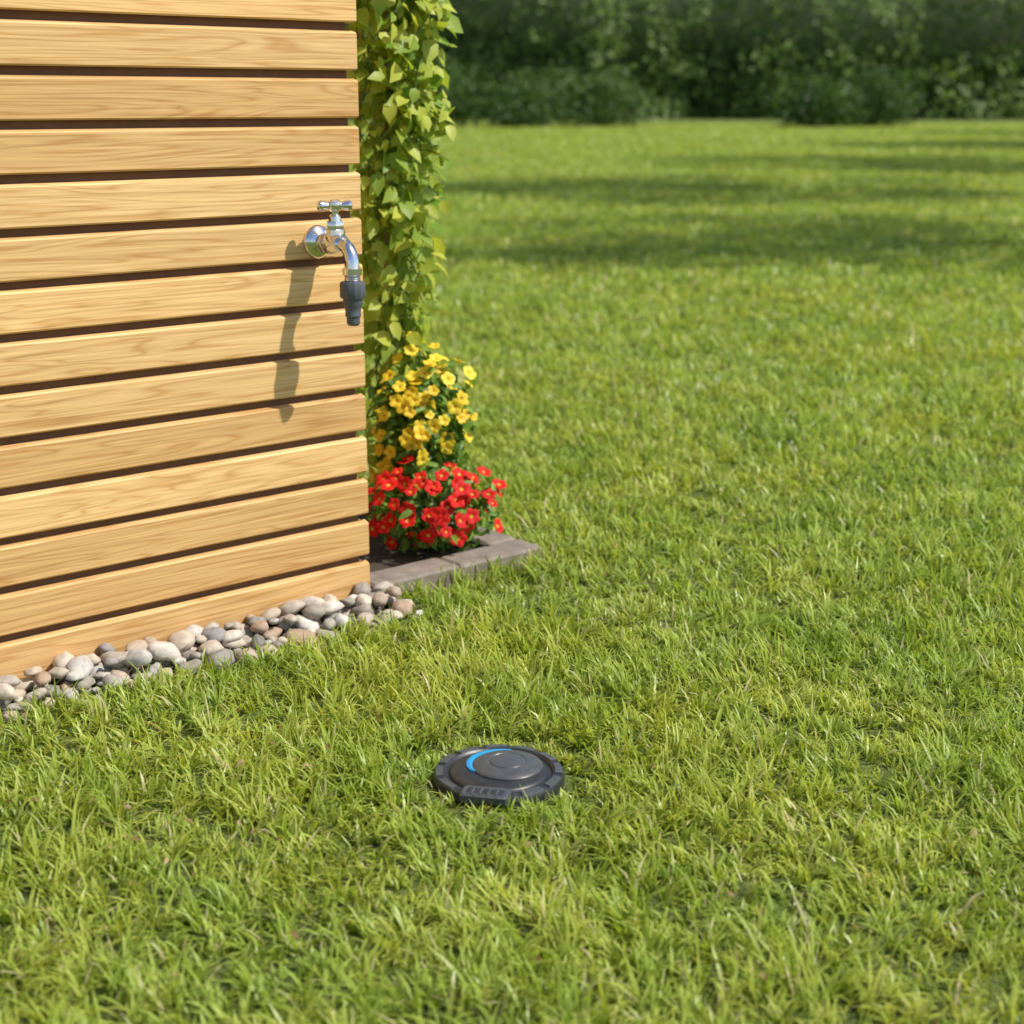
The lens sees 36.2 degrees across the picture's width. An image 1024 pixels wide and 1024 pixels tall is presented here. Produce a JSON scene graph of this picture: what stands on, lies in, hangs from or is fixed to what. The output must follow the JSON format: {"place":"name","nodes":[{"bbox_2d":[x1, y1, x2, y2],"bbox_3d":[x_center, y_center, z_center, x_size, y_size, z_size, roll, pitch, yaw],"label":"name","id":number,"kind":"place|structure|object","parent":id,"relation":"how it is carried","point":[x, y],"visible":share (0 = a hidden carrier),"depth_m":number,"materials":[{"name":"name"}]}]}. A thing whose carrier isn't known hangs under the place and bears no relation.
{"place":"outdoors","nodes":[
{"label":"outdoors","id":0,"kind":"place"},
{"bbox_2d":[6,535,988,1023],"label":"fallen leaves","id":1,"kind":"object","parent":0,"point":[294,933],"visible":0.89,"depth_m":2.14,"materials":[{"name":"green plant"}]},
{"bbox_2d":[0,119,1023,1023],"bbox_3d":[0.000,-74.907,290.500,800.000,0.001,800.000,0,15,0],"label":"lawn ground","id":2,"kind":"structure","parent":0,"point":[958,959],"depth_m":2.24,"materials":[{"name":"green plant"}]},
{"bbox_2d":[0,0,369,678],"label":"wooden shed","id":3,"kind":"structure","parent":2,"relation":"on","point":[182,402],"depth_m":2.81,"materials":[{"name":"wood"}]},
{"bbox_2d":[303,199,365,325],"bbox_3d":[-0.325,-0.468,2.932,0.066,0.229,0.137,-12,19,-39],"label":"water tap","id":4,"kind":"object","parent":3,"relation":"attached to","point":[322,241],"visible":1,"depth_m":2.91,"materials":[{"name":"silver metal"}]},
{"bbox_2d":[0,581,422,724],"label":"pebbles","id":5,"kind":"object","parent":2,"relation":"on","point":[326,612],"visible":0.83,"depth_m":2.88,"materials":[{"name":"stone"}]},
{"bbox_2d":[358,513,475,572],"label":"flower bed soil","id":6,"kind":"structure","parent":2,"relation":"on","point":[379,556],"depth_m":3.50,"materials":[{"name":"brown soil"}]},
{"bbox_2d":[345,0,463,514],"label":"climbing vine","id":7,"kind":"object","parent":6,"relation":"on","point":[393,218],"visible":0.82,"depth_m":3.50,"materials":[{"name":"green plant"}]},
{"bbox_2d":[366,331,479,531],"bbox_3d":[-0.199,-0.180,3.625,0.270,0.476,0.268,-9,17,-31],"label":"yellow petunia plant","id":8,"kind":"object","parent":6,"relation":"on","point":[408,396],"visible":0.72,"depth_m":3.55,"materials":[{"name":"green plant"}]},
{"bbox_2d":[363,455,506,556],"bbox_3d":[-0.179,-0.003,3.522,0.337,0.241,0.306,0,15,0],"label":"red petunia plant","id":9,"kind":"object","parent":6,"relation":"on","point":[460,496],"visible":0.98,"depth_m":3.45,"materials":[{"name":"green plant"}]},
{"bbox_2d":[368,506,540,598],"bbox_3d":[-0.622,-0.010,3.949,0.464,0.062,1.589,-12,19,-39],"label":"bed edging","id":10,"kind":"object","parent":2,"relation":"on","point":[491,544],"visible":0.22,"depth_m":3.39,"materials":[{"name":"stone"}]},
{"bbox_2d":[412,55,506,126],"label":"garden shrub","id":11,"kind":"object","parent":2,"relation":"on","point":[458,100],"visible":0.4,"depth_m":63.29,"materials":[{"name":"green plant"}]},
{"bbox_2d":[433,744,564,809],"bbox_3d":[-0.021,0.412,2.383,0.200,0.072,0.208,3,15,12],"label":"pop up sprinkler","id":12,"kind":"object","parent":2,"relation":"on","point":[495,775],"visible":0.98,"depth_m":2.35,"materials":[{"name":"black plastic"}]},
{"bbox_2d":[474,67,583,127],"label":"garden shrub","id":13,"kind":"object","parent":2,"relation":"on","point":[528,112],"visible":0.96,"depth_m":61.50,"materials":[{"name":"green plant"}]},
{"bbox_2d":[548,63,657,126],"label":"garden shrub","id":14,"kind":"object","parent":2,"relation":"on","point":[602,105],"visible":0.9,"depth_m":63.41,"materials":[{"name":"green plant"}]},
{"bbox_2d":[345,0,1023,119],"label":"hedge","id":15,"kind":"object","parent":2,"relation":"on","point":[702,59],"visible":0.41,"depth_m":92.23,"materials":[{"name":"green plant"}]},
{"bbox_2d":[757,71,873,127],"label":"garden shrub","id":16,"kind":"object","parent":2,"relation":"on","point":[819,108],"visible":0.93,"depth_m":61.50,"materials":[{"name":"green plant"}]},
{"bbox_2d":[832,60,925,126],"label":"garden shrub","id":17,"kind":"object","parent":2,"relation":"on","point":[878,98],"visible":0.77,"depth_m":63.13,"materials":[{"name":"green plant"}]}
]}

